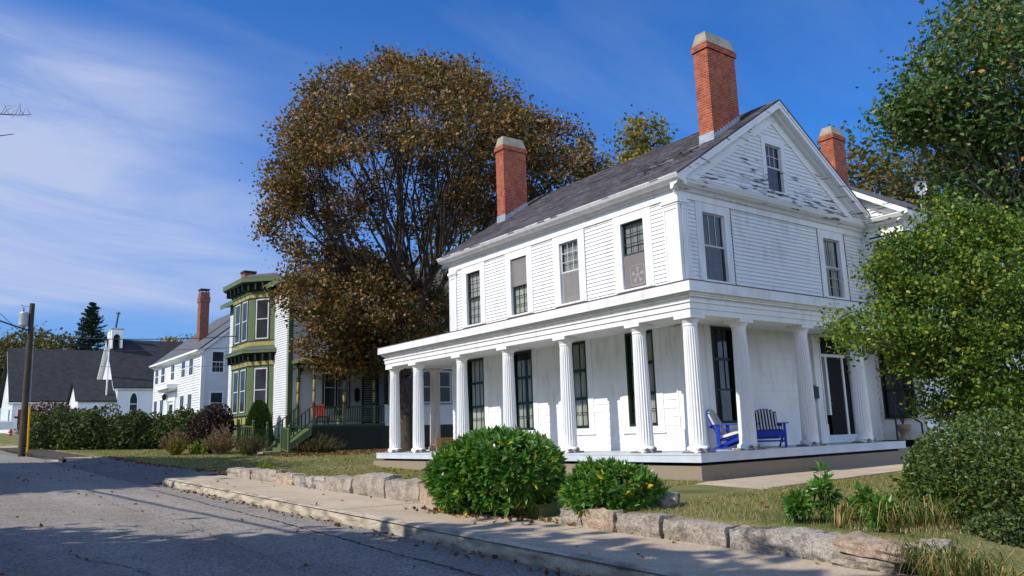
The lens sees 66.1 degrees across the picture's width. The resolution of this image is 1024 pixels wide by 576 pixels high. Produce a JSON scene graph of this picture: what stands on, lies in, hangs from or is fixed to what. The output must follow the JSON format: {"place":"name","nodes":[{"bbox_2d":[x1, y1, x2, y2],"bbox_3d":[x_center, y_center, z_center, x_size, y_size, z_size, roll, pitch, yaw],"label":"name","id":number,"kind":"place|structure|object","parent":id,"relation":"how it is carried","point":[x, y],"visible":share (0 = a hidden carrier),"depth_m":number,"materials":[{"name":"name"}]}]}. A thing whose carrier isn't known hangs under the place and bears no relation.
{"place":"outdoors","nodes":[
{"label":"outdoors","id":0,"kind":"place"},
{"bbox_2d":[0,446,94,460],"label":"pavement","id":1,"kind":"structure","parent":0,"point":[73,458],"depth_m":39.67,"materials":[{"name":"concrete"}]},
{"bbox_2d":[52,457,226,483],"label":"driveway","id":2,"kind":"structure","parent":0,"point":[137,473],"depth_m":28.42,"materials":[{"name":"asphalt"}]},
{"bbox_2d":[0,456,226,481],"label":"fallen leaves","id":3,"kind":"object","parent":2,"relation":"on","point":[156,464],"visible":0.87,"depth_m":30.08,"materials":[{"name":"brown plant"}]},
{"bbox_2d":[66,448,383,471],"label":"grass","id":4,"kind":"structure","parent":0,"point":[215,455],"depth_m":34.35,"materials":[{"name":"plant"}]},
{"bbox_2d":[0,450,576,575],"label":"road","id":5,"kind":"structure","parent":0,"point":[131,538],"depth_m":11.48,"materials":[{"name":"asphalt"}]},
{"bbox_2d":[148,489,483,575],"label":"road seam","id":6,"kind":"object","parent":5,"relation":"on","point":[345,539],"visible":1,"depth_m":10.95,"materials":[{"name":"asphalt"}]},
{"bbox_2d":[0,480,817,575],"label":"fallen leaves","id":7,"kind":"object","parent":5,"relation":"on","point":[485,558],"visible":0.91,"depth_m":11.73,"materials":[{"name":"brown plant"}]},
{"bbox_2d":[0,433,1023,575],"bbox_3d":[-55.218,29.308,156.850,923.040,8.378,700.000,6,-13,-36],"label":"ground","id":8,"kind":"structure","parent":0,"point":[543,510],"depth_m":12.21,"materials":[{"name":"plant"}]},
{"bbox_2d":[0,421,14,432],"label":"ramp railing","id":9,"kind":"object","parent":8,"relation":"on","point":[4,425],"visible":1,"depth_m":91.99,"materials":[{"name":"white"}]},
{"bbox_2d":[17,303,34,456],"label":"utility pole","id":10,"kind":"object","parent":8,"relation":"on","point":[26,319],"visible":0.94,"depth_m":48.34,"materials":[{"name":"brown wood"}]},
{"bbox_2d":[33,335,234,339],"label":"overhead wire","id":11,"kind":"object","parent":10,"relation":"attached to","point":[134,339],"visible":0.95,"depth_m":48.48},
{"bbox_2d":[40,347,234,350],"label":"overhead wire","id":12,"kind":"object","parent":10,"relation":"attached to","point":[143,350],"visible":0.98,"depth_m":47.92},
{"bbox_2d":[0,447,65,462],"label":"kerb","id":13,"kind":"structure","parent":8,"relation":"on","point":[49,458],"depth_m":44.14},
{"bbox_2d":[0,321,93,420],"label":"hall maple","id":14,"kind":"object","parent":8,"relation":"on","point":[40,341],"visible":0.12,"depth_m":117.22,"materials":[{"name":"brown plant"}]},
{"bbox_2d":[14,400,85,437],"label":"sparse shrub","id":15,"kind":"object","parent":8,"relation":"on","point":[47,408],"visible":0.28,"depth_m":57.93,"materials":[{"name":"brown plant"}]},
{"bbox_2d":[0,348,102,433],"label":"church hall","id":16,"kind":"structure","parent":8,"relation":"on","point":[52,382],"depth_m":102.41,"materials":[{"name":"white"}]},
{"bbox_2d":[60,302,107,350],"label":"spruce tree","id":17,"kind":"object","parent":8,"relation":"on","point":[89,324],"visible":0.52,"depth_m":113.54,"materials":[{"name":"green plant"}]},
{"bbox_2d":[17,402,211,449],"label":"hedge","id":18,"kind":"object","parent":8,"relation":"on","point":[90,429],"visible":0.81,"depth_m":51.72,"materials":[{"name":"green plant"}]},
{"bbox_2d":[67,312,183,418],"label":"church","id":19,"kind":"structure","parent":8,"relation":"on","point":[125,380],"depth_m":88.22,"materials":[{"name":"white"}]},
{"bbox_2d":[128,392,137,413],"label":"window","id":20,"kind":"structure","parent":19,"relation":"in","point":[133,400],"depth_m":87.16,"materials":[{"name":"white paint"}]},
{"bbox_2d":[157,427,190,452],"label":"dry perennial","id":21,"kind":"object","parent":8,"relation":"on","point":[178,434],"visible":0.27,"depth_m":41.63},
{"bbox_2d":[165,438,188,454],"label":"golden perennial","id":22,"kind":"object","parent":8,"relation":"on","point":[177,447],"visible":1,"depth_m":40.31,"materials":[{"name":"yellow plant"}]},
{"bbox_2d":[149,288,230,434],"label":"colonial house","id":23,"kind":"structure","parent":8,"relation":"on","point":[178,383],"depth_m":62.11,"materials":[{"name":"white"}]},
{"bbox_2d":[160,366,165,384],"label":"window","id":24,"kind":"structure","parent":23,"relation":"in","point":[163,370],"depth_m":67.85,"materials":[{"name":"glass"}]},
{"bbox_2d":[170,363,174,381],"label":"window","id":25,"kind":"structure","parent":23,"relation":"in","point":[172,378],"depth_m":65.33,"materials":[{"name":"glass"}]},
{"bbox_2d":[181,359,185,378],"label":"window","id":26,"kind":"structure","parent":23,"relation":"in","point":[183,363],"depth_m":62.81,"materials":[{"name":"white paint"}]},
{"bbox_2d":[187,392,192,409],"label":"window","id":27,"kind":"structure","parent":23,"relation":"in","point":[189,395],"depth_m":60.61,"materials":[{"name":"white paint"}]},
{"bbox_2d":[188,356,193,376],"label":"window","id":28,"kind":"structure","parent":23,"relation":"in","point":[191,360],"depth_m":61.03,"materials":[{"name":"white paint"}]},
{"bbox_2d":[209,391,223,409],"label":"window","id":29,"kind":"structure","parent":23,"relation":"in","point":[214,396],"depth_m":59.12,"materials":[{"name":"glass"}]},
{"bbox_2d":[210,350,224,373],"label":"window","id":30,"kind":"structure","parent":23,"relation":"in","point":[217,356],"depth_m":59.61,"materials":[{"name":"glass"}]},
{"bbox_2d":[187,439,208,454],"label":"lime perennial","id":31,"kind":"object","parent":8,"relation":"on","point":[195,448],"visible":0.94,"depth_m":40.57,"materials":[{"name":"green plant"}]},
{"bbox_2d":[186,402,236,453],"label":"purple shrub","id":32,"kind":"object","parent":8,"relation":"on","point":[202,428],"visible":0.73,"depth_m":41.80,"materials":[{"name":"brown plant"}]},
{"bbox_2d":[199,423,242,454],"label":"dry perennial","id":33,"kind":"object","parent":8,"relation":"on","point":[221,444],"visible":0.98,"depth_m":40.08,"materials":[{"name":"plant"}]},
{"bbox_2d":[227,467,260,478],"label":"granite block","id":34,"kind":"structure","parent":8,"relation":"on","point":[242,472],"depth_m":22.42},
{"bbox_2d":[228,428,274,455],"bbox_3d":[-12.572,7.427,37.845,2.212,1.401,2.044,6,-13,-36],"label":"grey perennial","id":35,"kind":"object","parent":8,"relation":"on","point":[250,446],"visible":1,"depth_m":37.60,"materials":[{"name":"plant"}]},
{"bbox_2d":[243,396,273,447],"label":"dwarf conifer","id":36,"kind":"object","parent":8,"relation":"on","point":[259,413],"visible":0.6,"depth_m":43.04,"materials":[{"name":"green plant"}]},
{"bbox_2d":[256,457,277,469],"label":"fern weed","id":37,"kind":"object","parent":8,"relation":"on","point":[266,466],"visible":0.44,"depth_m":22.49,"materials":[{"name":"green plant"}]},
{"bbox_2d":[250,469,291,482],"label":"granite block","id":38,"kind":"structure","parent":8,"relation":"on","point":[267,475],"depth_m":20.89,"materials":[{"name":"stone"}]},
{"bbox_2d":[276,472,305,484],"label":"granite block","id":39,"kind":"structure","parent":8,"relation":"on","point":[285,478],"depth_m":19.68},
{"bbox_2d":[292,475,329,489],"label":"granite block","id":40,"kind":"structure","parent":8,"relation":"on","point":[309,481],"depth_m":18.51,"materials":[{"name":"stone"}]},
{"bbox_2d":[292,432,348,452],"bbox_3d":[-9.629,7.736,39.449,3.218,1.206,1.748,6,-13,-36],"label":"weedy perennial","id":41,"kind":"object","parent":8,"relation":"on","point":[320,445],"visible":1,"depth_m":39.25,"materials":[{"name":"plant"}]},
{"bbox_2d":[220,260,452,454],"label":"green house","id":42,"kind":"structure","parent":8,"relation":"on","point":[259,357],"depth_m":45.26,"materials":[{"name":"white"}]},
{"bbox_2d":[232,371,238,413],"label":"window","id":43,"kind":"structure","parent":42,"relation":"in","point":[236,374],"depth_m":47.12,"materials":[{"name":"clear glass"}]},
{"bbox_2d":[235,304,240,343],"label":"window","id":44,"kind":"structure","parent":42,"relation":"in","point":[238,308],"depth_m":47.86,"materials":[{"name":"clear glass"}]},
{"bbox_2d":[239,369,245,412],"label":"window","id":45,"kind":"structure","parent":42,"relation":"in","point":[243,372],"depth_m":46.11,"materials":[{"name":"clear glass"}]},
{"bbox_2d":[242,301,247,341],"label":"window","id":46,"kind":"structure","parent":42,"relation":"in","point":[245,305],"depth_m":46.86,"materials":[{"name":"clear glass"}]},
{"bbox_2d":[253,368,267,404],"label":"window","id":47,"kind":"structure","parent":42,"relation":"in","point":[260,374],"depth_m":45.36,"materials":[{"name":"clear glass"}]},
{"bbox_2d":[255,298,268,338],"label":"window","id":48,"kind":"structure","parent":42,"relation":"in","point":[262,305],"depth_m":46.04,"materials":[{"name":"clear glass"}]},
{"bbox_2d":[311,404,328,424],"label":"porch chair","id":49,"kind":"object","parent":42,"relation":"on","point":[321,413],"visible":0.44,"depth_m":43.10,"materials":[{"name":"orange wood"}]},
{"bbox_2d":[322,369,336,408],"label":"window","id":50,"kind":"structure","parent":42,"relation":"in","point":[329,389],"depth_m":44.77,"materials":[{"name":"glass"}]},
{"bbox_2d":[336,370,349,408],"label":"window","id":51,"kind":"structure","parent":42,"relation":"in","point":[339,392],"depth_m":45.25,"materials":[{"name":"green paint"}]},
{"bbox_2d":[364,374,376,423],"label":"door","id":52,"kind":"structure","parent":42,"relation":"in","point":[365,382],"depth_m":46.23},
{"bbox_2d":[423,370,429,403],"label":"window","id":53,"kind":"structure","parent":42,"relation":"in","point":[426,378],"depth_m":45.80,"materials":[{"name":"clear glass"}]},
{"bbox_2d":[439,370,451,402],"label":"window","id":54,"kind":"structure","parent":42,"relation":"in","point":[444,376],"depth_m":46.57,"materials":[{"name":"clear glass"}]},
{"bbox_2d":[325,475,352,493],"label":"granite block","id":55,"kind":"structure","parent":8,"relation":"on","point":[341,483],"depth_m":17.29,"materials":[{"name":"stone"}]},
{"bbox_2d":[254,447,428,456],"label":"fallen leaves","id":56,"kind":"object","parent":8,"relation":"on","point":[338,452],"visible":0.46,"depth_m":38.36,"materials":[{"name":"plant"}]},
{"bbox_2d":[352,472,401,497],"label":"granite block","id":57,"kind":"structure","parent":8,"relation":"on","point":[372,484],"depth_m":16.11,"materials":[{"name":"stone"}]},
{"bbox_2d":[385,478,424,502],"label":"granite block","id":58,"kind":"structure","parent":8,"relation":"on","point":[400,489],"depth_m":15.01,"materials":[{"name":"stone"}]},
{"bbox_2d":[239,40,611,451],"bbox_3d":[-4.066,-1.915,38.358,17.083,20.083,16.343,6,-13,-36],"label":"maple tree","id":59,"kind":"object","parent":8,"relation":"on","point":[320,146],"visible":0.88,"depth_m":36.74,"materials":[{"name":"brown plant"}]},
{"bbox_2d":[162,478,696,575],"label":"kerb","id":60,"kind":"structure","parent":8,"relation":"on","point":[574,566],"depth_m":10.53,"materials":[{"name":"concrete"}]},
{"bbox_2d":[419,483,467,505],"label":"granite block","id":61,"kind":"structure","parent":8,"relation":"on","point":[424,498],"depth_m":14.35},
{"bbox_2d":[403,216,493,274],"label":"backyard maple","id":62,"kind":"object","parent":8,"relation":"on","point":[473,234],"visible":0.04,"depth_m":57.74,"materials":[{"name":"brown plant"}]},
{"bbox_2d":[421,423,568,518],"bbox_3d":[-0.159,3.030,13.022,2.280,1.557,2.960,6,-13,-36],"label":"rhododendron","id":63,"kind":"object","parent":8,"relation":"on","point":[479,470],"visible":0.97,"depth_m":12.29,"materials":[{"name":"green plant"}]},
{"bbox_2d":[404,502,682,531],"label":"fallen leaves","id":64,"kind":"object","parent":8,"relation":"on","point":[522,518],"visible":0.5,"depth_m":12.15,"materials":[{"name":"brown plant"}]},
{"bbox_2d":[559,506,586,526],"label":"granite block","id":65,"kind":"structure","parent":8,"relation":"on","point":[567,515],"depth_m":11.18,"materials":[{"name":"stone"}]},
{"bbox_2d":[293,466,865,516],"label":"fallen leaves","id":66,"kind":"object","parent":8,"relation":"on","point":[761,503],"visible":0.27,"depth_m":21.91,"materials":[{"name":"brown plant"}]},
{"bbox_2d":[581,507,628,531],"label":"granite block","id":67,"kind":"structure","parent":8,"relation":"on","point":[603,519],"depth_m":10.68,"materials":[{"name":"stone"}]},
{"bbox_2d":[553,456,672,516],"bbox_3d":[1.422,2.873,11.354,1.439,0.925,1.693,6,-13,-36],"label":"rhododendron","id":68,"kind":"object","parent":8,"relation":"on","point":[591,483],"visible":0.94,"depth_m":10.94,"materials":[{"name":"green plant"}]},
{"bbox_2d":[577,104,678,178],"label":"yellow maple","id":69,"kind":"object","parent":8,"relation":"on","point":[640,144],"visible":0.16,"depth_m":46.86,"materials":[{"name":"brown plant"}]},
{"bbox_2d":[616,512,675,538],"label":"granite block","id":70,"kind":"structure","parent":8,"relation":"on","point":[650,525],"depth_m":10.08,"materials":[{"name":"stone"}]},
{"bbox_2d":[652,492,679,506],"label":"granite block","id":71,"kind":"structure","parent":8,"relation":"on","point":[672,499],"depth_m":11.14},
{"bbox_2d":[376,31,1023,481],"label":"white house","id":72,"kind":"structure","parent":8,"relation":"on","point":[650,307],"depth_m":21.39,"materials":[{"name":"paint"}]},
{"bbox_2d":[429,437,452,450],"bbox_3d":[-2.098,5.480,27.661,1.600,0.443,0.450,6,-13,-36],"label":"wooden bench","id":73,"kind":"object","parent":72,"relation":"on","point":[438,445],"visible":0.37,"depth_m":27.21,"materials":[{"name":"brown wood"}]},
{"bbox_2d":[461,261,485,327],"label":"window","id":74,"kind":"structure","parent":72,"relation":"in","point":[477,312],"depth_m":26.49,"materials":[{"name":"white paint"}]},
{"bbox_2d":[467,356,489,433],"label":"window","id":75,"kind":"structure","parent":72,"relation":"in","point":[480,395],"depth_m":25.80,"materials":[{"name":"glass"}]},
{"bbox_2d":[505,245,533,318],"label":"window","id":76,"kind":"structure","parent":72,"relation":"in","point":[518,263],"depth_m":24.45,"materials":[{"name":"white paint"}]},
{"bbox_2d":[514,348,538,432],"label":"window","id":77,"kind":"structure","parent":72,"relation":"in","point":[532,383],"depth_m":23.74,"materials":[{"name":"glass"}]},
{"bbox_2d":[552,228,587,307],"bbox_3d":[1.681,-0.586,22.521,0.205,2.137,1.370,6,-13,-36],"label":"window","id":78,"kind":"structure","parent":72,"relation":"in","point":[570,286],"depth_m":22.55,"materials":[{"name":"white paint"}]},
{"bbox_2d":[557,339,595,434],"bbox_3d":[1.833,2.775,21.885,0.209,2.575,1.460,6,-13,-36],"label":"window","id":79,"kind":"structure","parent":72,"relation":"in","point":[581,351],"depth_m":21.74,"materials":[{"name":"glass"}]},
{"bbox_2d":[612,206,654,293],"bbox_3d":[3.196,-1.000,20.537,0.205,2.137,1.370,6,-13,-36],"label":"window","id":80,"kind":"structure","parent":72,"relation":"in","point":[634,270],"depth_m":20.57,"materials":[{"name":"white paint"}]},
{"bbox_2d":[619,328,666,433],"bbox_3d":[3.333,2.367,19.927,0.218,2.575,1.460,6,-13,-36],"label":"window","id":81,"kind":"structure","parent":72,"relation":"in","point":[652,336],"depth_m":19.95,"materials":[{"name":"white paint"}]},
{"bbox_2d":[694,201,735,284],"bbox_3d":[5.154,-1.129,20.059,1.360,2.057,0.163,6,-13,-36],"label":"window","id":82,"kind":"structure","parent":72,"relation":"in","point":[713,225],"depth_m":20.12,"materials":[{"name":"white paint"}]},
{"bbox_2d":[706,409,758,449],"bbox_3d":[5.070,3.254,18.178,1.036,0.931,0.870,-8,-12,32],"label":"deck chair","id":83,"kind":"object","parent":72,"relation":"on","point":[723,434],"visible":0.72,"depth_m":18.10,"materials":[{"name":"blue paint"}]},
{"bbox_2d":[704,325,833,429],"bbox_3d":[6.849,2.371,20.646,5.350,2.540,0.127,6,-13,-36],"label":"window","id":84,"kind":"structure","parent":72,"relation":"in","point":[718,340],"depth_m":19.43,"materials":[{"name":"glass"}]},
{"bbox_2d":[754,409,788,446],"bbox_3d":[6.230,3.404,19.192,0.870,0.931,1.036,-4,-11,11],"label":"deck chair","id":85,"kind":"object","parent":72,"relation":"on","point":[768,426],"visible":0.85,"depth_m":19.22,"materials":[{"name":"blue paint"}]},
{"bbox_2d":[760,136,788,196],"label":"window","id":86,"kind":"structure","parent":72,"relation":"in","point":[773,156],"depth_m":22.32,"materials":[{"name":"paint"}]},
{"bbox_2d":[816,228,849,299],"bbox_3d":[9.452,-0.669,23.296,1.360,2.057,0.243,6,-13,-36],"label":"window","id":87,"kind":"structure","parent":72,"relation":"in","point":[822,235],"depth_m":23.40,"materials":[{"name":"white paint"}]},
{"bbox_2d":[826,357,847,434],"bbox_3d":[9.190,3.064,22.328,0.730,2.160,0.060,6,-13,-36],"label":"door","id":88,"kind":"structure","parent":72,"relation":"in","point":[838,423],"depth_m":22.30,"materials":[{"name":"wood"}]},
{"bbox_2d":[869,235,898,299],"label":"window","id":89,"kind":"structure","parent":72,"relation":"in","point":[872,240],"depth_m":24.08,"materials":[{"name":"white paint"}]},
{"bbox_2d":[876,339,917,418],"bbox_3d":[11.373,2.644,23.229,0.163,2.382,0.968,6,-13,-36],"label":"window","id":90,"kind":"structure","parent":72,"relation":"in","point":[887,390],"depth_m":23.29,"materials":[{"name":"glass"}]},
{"bbox_2d":[914,181,926,212],"bbox_3d":[12.695,-2.872,24.404,0.354,1.008,0.624,-9,-13,34],"label":"satellite dish","id":91,"kind":"object","parent":72,"relation":"attached to","point":[916,188],"visible":0.62,"depth_m":24.58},
{"bbox_2d":[663,516,738,547],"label":"granite block","id":92,"kind":"structure","parent":8,"relation":"on","point":[700,531],"depth_m":9.38,"materials":[{"name":"stone"}]},
{"bbox_2d":[729,525,844,562],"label":"granite block","id":93,"kind":"structure","parent":8,"relation":"on","point":[809,543],"depth_m":8.44,"materials":[{"name":"stone"}]},
{"bbox_2d":[780,487,816,523],"bbox_3d":[3.245,2.452,8.874,0.393,0.428,0.432,-3,-11,8],"label":"laurel shoot","id":94,"kind":"object","parent":8,"relation":"on","point":[797,504],"visible":0.99,"depth_m":8.82,"materials":[{"name":"green plant"}]},
{"bbox_2d":[803,460,844,521],"bbox_3d":[3.540,2.316,8.960,0.455,0.707,0.421,-4,-11,10],"label":"laurel shoot","id":95,"kind":"object","parent":8,"relation":"on","point":[817,485],"visible":0.8,"depth_m":8.92,"materials":[{"name":"green plant"}]},
{"bbox_2d":[845,479,879,522],"bbox_3d":[3.896,2.353,8.638,0.415,0.498,0.420,6,-13,-36],"label":"laurel shoot","id":96,"kind":"object","parent":8,"relation":"on","point":[863,495],"visible":0.4,"depth_m":8.60,"materials":[{"name":"green plant"}]},
{"bbox_2d":[858,493,902,530],"bbox_3d":[3.840,2.362,8.223,0.436,0.434,0.438,6,-13,-36],"label":"laurel shoot","id":97,"kind":"object","parent":8,"relation":"on","point":[874,518],"visible":0.81,"depth_m":8.18,"materials":[{"name":"green plant"}]},
{"bbox_2d":[766,491,1023,575],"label":"day lilies","id":98,"kind":"object","parent":8,"relation":"on","point":[925,566],"visible":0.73,"depth_m":7.26,"materials":[{"name":"green plant"}]},
{"bbox_2d":[889,396,910,439],"bbox_3d":[11.164,3.695,22.610,0.641,1.300,0.649,-8,-12,32],"label":"stone planter","id":99,"kind":"object","parent":8,"relation":"on","point":[903,429],"visible":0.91,"depth_m":22.38,"materials":[{"name":"stone"}]},
{"bbox_2d":[817,122,993,212],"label":"backyard oak","id":100,"kind":"object","parent":8,"relation":"on","point":[897,185],"visible":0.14,"depth_m":41.99,"materials":[{"name":"brown plant"}]},
{"bbox_2d":[814,179,1023,480],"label":"crab tree","id":101,"kind":"object","parent":8,"relation":"on","point":[962,354],"visible":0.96,"depth_m":12.68,"materials":[{"name":"green plant"}]},
{"bbox_2d":[844,0,1023,271],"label":"tall tree","id":102,"kind":"object","parent":8,"relation":"on","point":[987,133],"visible":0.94,"depth_m":16.59,"materials":[{"name":"green plant"}]},
{"bbox_2d":[918,538,952,562],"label":"granite block","id":103,"kind":"structure","parent":8,"relation":"on","point":[939,544],"depth_m":7.33,"materials":[{"name":"stone"}]},
{"bbox_2d":[881,405,1023,531],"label":"privet shrub","id":104,"kind":"object","parent":8,"relation":"on","point":[924,476],"visible":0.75,"depth_m":8.82,"materials":[{"name":"green plant"}]},
{"bbox_2d":[956,508,1023,548],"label":"shrub","id":105,"kind":"object","parent":8,"relation":"on","point":[993,520],"visible":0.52,"depth_m":7.91,"materials":[{"name":"green plant"}]},
{"bbox_2d":[0,0,1023,419],"label":"sky","id":106,"kind":"structure","parent":0,"point":[121,190],"materials":[{"name":"blue"}]},
{"bbox_2d":[171,475,918,575],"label":"pavement","id":107,"kind":"structure","parent":0,"point":[691,558],"depth_m":9.88,"materials":[{"name":"concrete"}]},
{"bbox_2d":[236,476,822,561],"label":"grass","id":108,"kind":"structure","parent":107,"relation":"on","point":[558,521],"depth_m":11.57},
{"bbox_2d":[166,475,912,575],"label":"pavement joints","id":109,"kind":"object","parent":107,"relation":"on","point":[466,537],"visible":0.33,"depth_m":10.13,"materials":[{"name":"concrete"}]},
{"bbox_2d":[830,552,907,573],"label":"granite block","id":110,"kind":"structure","parent":107,"relation":"on","point":[846,560],"depth_m":7.58,"materials":[{"name":"stone"}]},
{"bbox_2d":[833,530,917,562],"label":"granite block","id":111,"kind":"structure","parent":110,"relation":"on","point":[859,543],"depth_m":7.62,"materials":[{"name":"stone"}]},
{"bbox_2d":[541,460,929,526],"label":"front path","id":112,"kind":"structure","parent":0,"point":[769,481],"depth_m":16.12,"materials":[{"name":"concrete"}]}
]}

